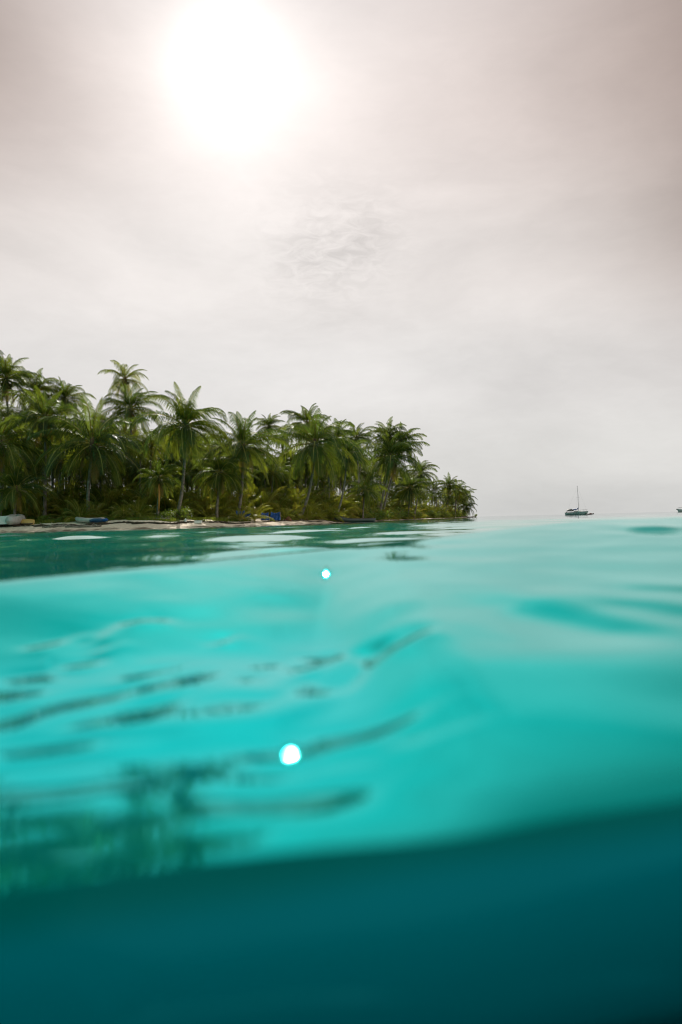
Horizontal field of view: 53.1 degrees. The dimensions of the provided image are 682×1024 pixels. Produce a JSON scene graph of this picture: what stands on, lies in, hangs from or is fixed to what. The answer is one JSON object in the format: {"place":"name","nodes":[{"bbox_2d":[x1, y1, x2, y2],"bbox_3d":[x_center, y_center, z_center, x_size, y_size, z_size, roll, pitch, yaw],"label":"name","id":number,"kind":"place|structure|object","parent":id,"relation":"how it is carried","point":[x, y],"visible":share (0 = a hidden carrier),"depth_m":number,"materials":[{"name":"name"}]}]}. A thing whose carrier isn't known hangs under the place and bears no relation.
{"place":"outdoors","nodes":[
{"label":"outdoors","id":0,"kind":"place"},
{"bbox_2d":[0,517,465,532],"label":"sand beach","id":1,"kind":"structure","parent":0,"point":[121,526],"depth_m":65.69,"materials":[{"name":"sand"}]},
{"bbox_2d":[0,406,23,426],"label":"palm tree","id":2,"kind":"object","parent":1,"relation":"on","point":[6,414],"visible":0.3,"depth_m":88.41,"materials":[{"name":"green plant"}]},
{"bbox_2d":[0,514,25,524],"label":"inflatable dinghy","id":3,"kind":"object","parent":1,"relation":"on","point":[12,519],"visible":0.94,"depth_m":66.88,"materials":[{"name":"grey rubber"}]},
{"bbox_2d":[2,454,40,481],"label":"palm tree","id":4,"kind":"object","parent":1,"relation":"on","point":[28,469],"visible":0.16,"depth_m":82.82,"materials":[{"name":"green plant"}]},
{"bbox_2d":[0,350,48,487],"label":"palm tree","id":5,"kind":"object","parent":1,"relation":"on","point":[7,371],"visible":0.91,"depth_m":91.77,"materials":[{"name":"green plant"}]},
{"bbox_2d":[0,413,52,515],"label":"palm tree","id":6,"kind":"object","parent":1,"relation":"on","point":[6,449],"visible":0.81,"depth_m":72.03,"materials":[{"name":"green plant"}]},
{"bbox_2d":[0,461,57,515],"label":"palm tree","id":7,"kind":"object","parent":1,"relation":"on","point":[13,495],"visible":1,"depth_m":69.81,"materials":[{"name":"green plant"}]},
{"bbox_2d":[18,498,57,519],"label":"young palm","id":8,"kind":"object","parent":1,"relation":"on","point":[36,514],"visible":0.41,"depth_m":74.72,"materials":[{"name":"green plant"}]},
{"bbox_2d":[8,368,68,480],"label":"palm tree","id":9,"kind":"object","parent":1,"relation":"on","point":[47,389],"visible":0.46,"depth_m":95.69,"materials":[{"name":"green plant"}]},
{"bbox_2d":[8,477,68,514],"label":"young palm","id":10,"kind":"object","parent":1,"relation":"on","point":[58,492],"visible":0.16,"depth_m":76.83,"materials":[{"name":"green plant"}]},
{"bbox_2d":[21,438,56,482],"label":"palm tree","id":11,"kind":"object","parent":1,"relation":"on","point":[40,447],"visible":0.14,"depth_m":84.94,"materials":[{"name":"green plant"}]},
{"bbox_2d":[0,385,87,515],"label":"palm tree","id":12,"kind":"object","parent":1,"relation":"on","point":[47,409],"visible":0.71,"depth_m":73.28,"materials":[{"name":"green plant"}]},
{"bbox_2d":[40,491,80,517],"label":"young palm","id":13,"kind":"object","parent":1,"relation":"on","point":[53,500],"visible":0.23,"depth_m":76.31,"materials":[{"name":"green plant"}]},
{"bbox_2d":[39,447,86,494],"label":"palm tree","id":14,"kind":"object","parent":1,"relation":"on","point":[58,468],"visible":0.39,"depth_m":78.68,"materials":[{"name":"green plant"}]},
{"bbox_2d":[46,498,82,519],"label":"young palm","id":15,"kind":"object","parent":1,"relation":"on","point":[59,508],"visible":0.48,"depth_m":73.49,"materials":[{"name":"green plant"}]},
{"bbox_2d":[41,376,95,488],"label":"palm tree","id":16,"kind":"object","parent":1,"relation":"on","point":[69,389],"visible":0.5,"depth_m":97.81,"materials":[{"name":"green plant"}]},
{"bbox_2d":[39,490,98,518],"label":"young palm","id":17,"kind":"object","parent":1,"relation":"on","point":[58,498],"visible":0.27,"depth_m":75.66,"materials":[{"name":"green plant"}]},
{"bbox_2d":[47,475,95,505],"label":"young palm","id":18,"kind":"object","parent":1,"relation":"on","point":[79,493],"visible":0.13,"depth_m":78.92,"materials":[{"name":"green plant"}]},
{"bbox_2d":[55,499,101,523],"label":"young palm","id":19,"kind":"object","parent":1,"relation":"on","point":[78,513],"visible":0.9,"depth_m":68.71,"materials":[{"name":"green plant"}]},
{"bbox_2d":[65,523,101,527],"bbox_3d":[-24.273,1.270,64.293,3.427,0.484,0.288,-1,-1,2],"label":"driftwood log","id":20,"kind":"object","parent":1,"relation":"on","point":[80,526],"visible":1,"depth_m":64.22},
{"bbox_2d":[25,394,149,517],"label":"palm tree","id":21,"kind":"object","parent":1,"relation":"on","point":[96,435],"visible":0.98,"depth_m":71.10,"materials":[{"name":"green plant"}]},
{"bbox_2d":[63,458,116,500],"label":"palm tree","id":22,"kind":"object","parent":1,"relation":"on","point":[82,477],"visible":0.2,"depth_m":78.30,"materials":[{"name":"green plant"}]},
{"bbox_2d":[75,517,104,522],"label":"inflatable dinghy","id":23,"kind":"object","parent":1,"relation":"on","point":[82,519],"visible":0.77,"depth_m":66.87,"materials":[{"name":"grey rubber"}]},
{"bbox_2d":[62,479,120,509],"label":"young palm","id":24,"kind":"object","parent":1,"relation":"on","point":[83,485],"visible":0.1,"depth_m":78.64,"materials":[{"name":"green plant"}]},
{"bbox_2d":[74,499,112,517],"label":"young palm","id":25,"kind":"object","parent":1,"relation":"on","point":[103,504],"visible":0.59,"depth_m":70.08,"materials":[{"name":"green plant"}]},
{"bbox_2d":[73,457,126,497],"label":"palm tree","id":26,"kind":"object","parent":1,"relation":"on","point":[104,477],"visible":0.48,"depth_m":77.25,"materials":[{"name":"green plant"}]},
{"bbox_2d":[63,480,144,513],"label":"young palm","id":27,"kind":"object","parent":1,"relation":"on","point":[96,489],"visible":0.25,"depth_m":75.48,"materials":[{"name":"green plant"}]},
{"bbox_2d":[77,477,136,517],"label":"young palm","id":28,"kind":"object","parent":1,"relation":"on","point":[106,499],"visible":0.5,"depth_m":75.15,"materials":[{"name":"green plant"}]},
{"bbox_2d":[95,483,142,516],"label":"young palm","id":29,"kind":"object","parent":1,"relation":"on","point":[114,485],"visible":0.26,"depth_m":75.35,"materials":[{"name":"green plant"}]},
{"bbox_2d":[97,360,148,430],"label":"palm tree","id":30,"kind":"object","parent":1,"relation":"on","point":[124,379],"visible":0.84,"depth_m":95.73,"materials":[{"name":"green plant"}]},
{"bbox_2d":[109,500,140,518],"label":"young palm","id":31,"kind":"object","parent":1,"relation":"on","point":[123,508],"visible":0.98,"depth_m":69.11,"materials":[{"name":"green plant"}]},
{"bbox_2d":[102,490,148,516],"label":"young palm","id":32,"kind":"object","parent":1,"relation":"on","point":[105,494],"visible":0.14,"depth_m":75.43,"materials":[{"name":"green plant"}]},
{"bbox_2d":[96,376,165,456],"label":"palm tree","id":33,"kind":"object","parent":1,"relation":"on","point":[132,409],"visible":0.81,"depth_m":87.62,"materials":[{"name":"green plant"}]},
{"bbox_2d":[110,495,157,518],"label":"young palm","id":34,"kind":"object","parent":1,"relation":"on","point":[140,511],"visible":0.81,"depth_m":69.62,"materials":[{"name":"green plant"}]},
{"bbox_2d":[115,453,157,485],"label":"palm tree","id":35,"kind":"object","parent":1,"relation":"on","point":[133,475],"visible":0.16,"depth_m":81.11,"materials":[{"name":"green plant"}]},
{"bbox_2d":[125,436,159,490],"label":"palm tree","id":36,"kind":"object","parent":1,"relation":"on","point":[134,456],"visible":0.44,"depth_m":77.69,"materials":[{"name":"green plant"}]},
{"bbox_2d":[126,459,162,486],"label":"palm tree","id":37,"kind":"object","parent":1,"relation":"on","point":[148,465],"visible":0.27,"depth_m":80.69,"materials":[{"name":"green plant"}]},
{"bbox_2d":[120,485,171,515],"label":"young palm","id":38,"kind":"object","parent":1,"relation":"on","point":[155,501],"visible":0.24,"depth_m":74.99,"materials":[{"name":"green plant"}]},
{"bbox_2d":[129,427,171,492],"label":"palm tree","id":39,"kind":"object","parent":1,"relation":"on","point":[161,447],"visible":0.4,"depth_m":78.89,"materials":[{"name":"green plant"}]},
{"bbox_2d":[124,475,186,514],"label":"young palm","id":40,"kind":"object","parent":1,"relation":"on","point":[135,492],"visible":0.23,"depth_m":74.73,"materials":[{"name":"green plant"}]},
{"bbox_2d":[133,455,185,516],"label":"palm tree","id":41,"kind":"object","parent":1,"relation":"on","point":[156,478],"visible":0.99,"depth_m":69.67,"materials":[{"name":"green plant"}]},
{"bbox_2d":[127,479,204,515],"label":"young palm","id":42,"kind":"object","parent":1,"relation":"on","point":[184,500],"visible":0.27,"depth_m":75.30,"materials":[{"name":"green plant"}]},
{"bbox_2d":[143,488,202,512],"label":"young palm","id":43,"kind":"object","parent":1,"relation":"on","point":[171,505],"visible":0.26,"depth_m":75.64,"materials":[{"name":"green plant"}]},
{"bbox_2d":[154,496,201,516],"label":"young palm","id":44,"kind":"object","parent":1,"relation":"on","point":[174,504],"visible":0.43,"depth_m":74.11,"materials":[{"name":"green plant"}]},
{"bbox_2d":[129,382,231,517],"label":"palm tree","id":45,"kind":"object","parent":1,"relation":"on","point":[186,432],"visible":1,"depth_m":70.11,"materials":[{"name":"green plant"}]},
{"bbox_2d":[171,506,191,519],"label":"bush","id":46,"kind":"object","parent":1,"relation":"on","point":[184,515],"visible":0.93,"depth_m":69.75,"materials":[{"name":"green plant"}]},
{"bbox_2d":[165,461,202,499],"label":"palm tree","id":47,"kind":"object","parent":1,"relation":"on","point":[189,478],"visible":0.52,"depth_m":80.33,"materials":[{"name":"green plant"}]},
{"bbox_2d":[162,478,207,515],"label":"young palm","id":48,"kind":"object","parent":1,"relation":"on","point":[194,493],"visible":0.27,"depth_m":76.58,"materials":[{"name":"green plant"}]},
{"bbox_2d":[171,449,207,489],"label":"palm tree","id":49,"kind":"object","parent":1,"relation":"on","point":[189,459],"visible":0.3,"depth_m":82.77,"materials":[{"name":"green plant"}]},
{"bbox_2d":[176,458,212,490],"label":"palm tree","id":50,"kind":"object","parent":1,"relation":"on","point":[196,470],"visible":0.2,"depth_m":83.44,"materials":[{"name":"green plant"}]},
{"bbox_2d":[178,486,218,516],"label":"young palm","id":51,"kind":"object","parent":1,"relation":"on","point":[201,502],"visible":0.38,"depth_m":78.36,"materials":[{"name":"green plant"}]},
{"bbox_2d":[189,441,219,462],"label":"palm tree","id":52,"kind":"object","parent":1,"relation":"on","point":[205,448],"visible":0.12,"depth_m":96.88,"materials":[{"name":"green plant"}]},
{"bbox_2d":[193,502,227,516],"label":"young palm","id":53,"kind":"object","parent":1,"relation":"on","point":[207,511],"visible":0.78,"depth_m":76.62,"materials":[{"name":"green plant"}]},
{"bbox_2d":[0,518,426,526],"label":"seaweed","id":54,"kind":"object","parent":1,"relation":"on","point":[91,523],"visible":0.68,"depth_m":66.92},
{"bbox_2d":[189,484,246,517],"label":"young palm","id":55,"kind":"object","parent":1,"relation":"on","point":[220,498],"visible":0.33,"depth_m":80.06,"materials":[{"name":"green plant"}]},
{"bbox_2d":[191,451,252,517],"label":"palm tree","id":56,"kind":"object","parent":1,"relation":"on","point":[220,479],"visible":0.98,"depth_m":75.41,"materials":[{"name":"green plant"}]},
{"bbox_2d":[206,498,237,517],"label":"young palm","id":57,"kind":"object","parent":1,"relation":"on","point":[221,511],"visible":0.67,"depth_m":78.26,"materials":[{"name":"green plant"}]},
{"bbox_2d":[213,490,252,517],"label":"young palm","id":58,"kind":"object","parent":1,"relation":"on","point":[236,497],"visible":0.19,"depth_m":83.10,"materials":[{"name":"green plant"}]},
{"bbox_2d":[225,505,255,521],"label":"young palm","id":59,"kind":"object","parent":1,"relation":"on","point":[240,515],"visible":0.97,"depth_m":75.10,"materials":[{"name":"green plant"}]},
{"bbox_2d":[223,465,260,498],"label":"palm tree","id":60,"kind":"object","parent":1,"relation":"on","point":[248,481],"visible":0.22,"depth_m":86.20,"materials":[{"name":"green plant"}]},
{"bbox_2d":[195,410,290,518],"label":"palm tree","id":61,"kind":"object","parent":1,"relation":"on","point":[242,435],"visible":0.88,"depth_m":78.31,"materials":[{"name":"green plant"}]},
{"bbox_2d":[29,514,458,524],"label":"grass","id":62,"kind":"structure","parent":1,"relation":"on","point":[148,517],"depth_m":69.90,"materials":[{"name":"green plant"}]},
{"bbox_2d":[233,490,267,512],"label":"young palm","id":63,"kind":"object","parent":1,"relation":"on","point":[250,503],"visible":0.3,"depth_m":84.34,"materials":[{"name":"green plant"}]},
{"bbox_2d":[232,499,274,522],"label":"young palm","id":64,"kind":"object","parent":1,"relation":"on","point":[254,516],"visible":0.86,"depth_m":78.09,"materials":[{"name":"green plant"}]},
{"bbox_2d":[234,483,277,510],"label":"young palm","id":65,"kind":"object","parent":1,"relation":"on","point":[254,495],"visible":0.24,"depth_m":89.64,"materials":[{"name":"green plant"}]},
{"bbox_2d":[248,455,278,489],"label":"palm tree","id":66,"kind":"object","parent":1,"relation":"on","point":[266,458],"visible":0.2,"depth_m":97.23,"materials":[{"name":"green plant"}]},
{"bbox_2d":[245,487,281,512],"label":"young palm","id":67,"kind":"object","parent":1,"relation":"on","point":[266,488],"visible":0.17,"depth_m":90.72,"materials":[{"name":"green plant"}]},
{"bbox_2d":[246,491,285,515],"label":"young palm","id":68,"kind":"object","parent":1,"relation":"on","point":[255,505],"visible":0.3,"depth_m":87.86,"materials":[{"name":"green plant"}]},
{"bbox_2d":[235,486,299,517],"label":"young palm","id":69,"kind":"object","parent":1,"relation":"on","point":[271,503],"visible":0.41,"depth_m":88.22,"materials":[{"name":"green plant"}]},
{"bbox_2d":[252,413,284,485],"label":"palm tree","id":70,"kind":"object","parent":1,"relation":"on","point":[266,423],"visible":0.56,"depth_m":117.66,"materials":[{"name":"green plant"}]},
{"bbox_2d":[253,457,292,516],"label":"palm tree","id":71,"kind":"object","parent":1,"relation":"on","point":[274,471],"visible":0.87,"depth_m":94.31,"materials":[{"name":"green plant"}]},
{"bbox_2d":[256,481,305,514],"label":"young palm","id":72,"kind":"object","parent":1,"relation":"on","point":[277,487],"visible":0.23,"depth_m":94.35,"materials":[{"name":"green plant"}]},
{"bbox_2d":[268,494,296,513],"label":"young palm","id":73,"kind":"object","parent":1,"relation":"on","point":[285,500],"visible":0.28,"depth_m":91.63,"materials":[{"name":"green plant"}]},
{"bbox_2d":[279,502,308,517],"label":"young palm","id":74,"kind":"object","parent":1,"relation":"on","point":[293,506],"visible":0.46,"depth_m":90.26,"materials":[{"name":"green plant"}]},
{"bbox_2d":[278,484,320,511],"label":"young palm","id":75,"kind":"object","parent":1,"relation":"on","point":[292,498],"visible":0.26,"depth_m":95.80,"materials":[{"name":"green plant"}]},
{"bbox_2d":[289,459,313,481],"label":"palm tree","id":76,"kind":"object","parent":1,"relation":"on","point":[298,476],"visible":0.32,"depth_m":110.70,"materials":[{"name":"green plant"}]},
{"bbox_2d":[284,483,323,506],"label":"young palm","id":77,"kind":"object","parent":1,"relation":"on","point":[305,489],"visible":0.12,"depth_m":100.54,"materials":[{"name":"green plant"}]},
{"bbox_2d":[279,403,330,488],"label":"palm tree","id":78,"kind":"object","parent":1,"relation":"on","point":[294,415],"visible":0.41,"depth_m":111.50,"materials":[{"name":"green plant"}]},
{"bbox_2d":[295,500,324,519],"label":"young palm","id":79,"kind":"object","parent":1,"relation":"on","point":[310,508],"visible":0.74,"depth_m":91.21,"materials":[{"name":"green plant"}]},
{"bbox_2d":[265,408,363,514],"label":"palm tree","id":80,"kind":"object","parent":1,"relation":"on","point":[315,437],"visible":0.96,"depth_m":90.04,"materials":[{"name":"green plant"}]},
{"bbox_2d":[307,474,336,497],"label":"palm tree","id":81,"kind":"object","parent":1,"relation":"on","point":[321,482],"visible":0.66,"depth_m":108.84,"materials":[{"name":"green plant"}]},
{"bbox_2d":[316,502,343,522],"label":"young palm","id":82,"kind":"object","parent":1,"relation":"on","point":[325,506],"visible":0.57,"depth_m":98.67,"materials":[{"name":"green plant"}]},
{"bbox_2d":[315,483,349,513],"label":"young palm","id":83,"kind":"object","parent":1,"relation":"on","point":[346,501],"visible":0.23,"depth_m":105.57,"materials":[{"name":"green plant"}]},
{"bbox_2d":[323,505,348,519],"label":"young palm","id":84,"kind":"object","parent":1,"relation":"on","point":[333,517],"visible":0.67,"depth_m":98.91,"materials":[{"name":"green plant"}]},
{"bbox_2d":[321,418,360,499],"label":"palm tree","id":85,"kind":"object","parent":1,"relation":"on","point":[348,432],"visible":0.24,"depth_m":107.55,"materials":[{"name":"green plant"}]},
{"bbox_2d":[330,490,360,511],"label":"young palm","id":86,"kind":"object","parent":1,"relation":"on","point":[351,505],"visible":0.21,"depth_m":110.42,"materials":[{"name":"green plant"}]},
{"bbox_2d":[322,433,372,519],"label":"palm tree","id":87,"kind":"object","parent":1,"relation":"on","point":[349,467],"visible":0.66,"depth_m":103.56,"materials":[{"name":"green plant"}]},
{"bbox_2d":[334,495,362,517],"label":"young palm","id":88,"kind":"object","parent":1,"relation":"on","point":[349,506],"visible":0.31,"depth_m":110.21,"materials":[{"name":"green plant"}]},
{"bbox_2d":[337,473,361,500],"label":"palm tree","id":89,"kind":"object","parent":1,"relation":"on","point":[348,486],"visible":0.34,"depth_m":132.84,"materials":[{"name":"green plant"}]},
{"bbox_2d":[334,513,375,521],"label":"canoe","id":90,"kind":"object","parent":1,"relation":"on","point":[345,519],"visible":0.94,"depth_m":104.20,"materials":[{"name":"grey paint"}]},
{"bbox_2d":[343,421,377,494],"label":"palm tree","id":91,"kind":"object","parent":1,"relation":"on","point":[358,431],"visible":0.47,"depth_m":127.81,"materials":[{"name":"green plant"}]},
{"bbox_2d":[344,473,388,517],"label":"palm tree","id":92,"kind":"object","parent":1,"relation":"on","point":[364,494],"visible":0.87,"depth_m":117.62,"materials":[{"name":"green plant"}]},
{"bbox_2d":[375,510,393,519],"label":"bush","id":93,"kind":"object","parent":1,"relation":"on","point":[383,513],"visible":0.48,"depth_m":135.41,"materials":[{"name":"green plant"}]},
{"bbox_2d":[364,416,412,507],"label":"palm tree","id":94,"kind":"object","parent":1,"relation":"on","point":[388,430],"visible":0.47,"depth_m":147.13,"materials":[{"name":"green plant"}]},
{"bbox_2d":[360,427,429,509],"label":"palm tree","id":95,"kind":"object","parent":1,"relation":"on","point":[391,458],"visible":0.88,"depth_m":141.15,"materials":[{"name":"green plant"}]},
{"bbox_2d":[375,423,426,517],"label":"palm tree","id":96,"kind":"object","parent":1,"relation":"on","point":[410,453],"visible":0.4,"depth_m":145.67,"materials":[{"name":"green plant"}]},
{"bbox_2d":[388,471,432,518],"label":"palm tree","id":97,"kind":"object","parent":1,"relation":"on","point":[406,490],"visible":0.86,"depth_m":176.67,"materials":[{"name":"green plant"}]},
{"bbox_2d":[400,457,438,518],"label":"palm tree","id":98,"kind":"object","parent":1,"relation":"on","point":[423,466],"visible":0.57,"depth_m":189.35,"materials":[{"name":"green plant"}]},
{"bbox_2d":[434,472,463,510],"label":"palm tree","id":99,"kind":"object","parent":1,"relation":"on","point":[447,484],"visible":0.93,"depth_m":261.43,"materials":[{"name":"green plant"}]},
{"bbox_2d":[444,482,470,513],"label":"palm tree","id":100,"kind":"object","parent":1,"relation":"on","point":[460,493],"visible":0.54,"depth_m":269.35,"materials":[{"name":"green plant"}]},
{"bbox_2d":[453,485,477,517],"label":"palm tree","id":101,"kind":"object","parent":1,"relation":"on","point":[469,497],"visible":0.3,"depth_m":278.85,"materials":[{"name":"green plant"}]},
{"bbox_2d":[456,499,477,515],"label":"palm tree","id":102,"kind":"object","parent":1,"relation":"on","point":[466,507],"visible":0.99,"depth_m":271.19,"materials":[{"name":"green plant"}]},
{"bbox_2d":[0,511,681,1023],"bbox_3d":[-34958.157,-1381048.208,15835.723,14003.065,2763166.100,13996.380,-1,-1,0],"label":"sea water","id":103,"kind":"structure","parent":0,"point":[422,771],"depth_m":1.31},
{"bbox_2d":[565,488,587,514],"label":"sailing yacht","id":104,"kind":"object","parent":103,"relation":"on","point":[578,512],"visible":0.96,"depth_m":261.30,"materials":[{"name":"metal"}]},
{"bbox_2d":[0,0,681,515],"label":"sky","id":105,"kind":"structure","parent":0,"point":[459,222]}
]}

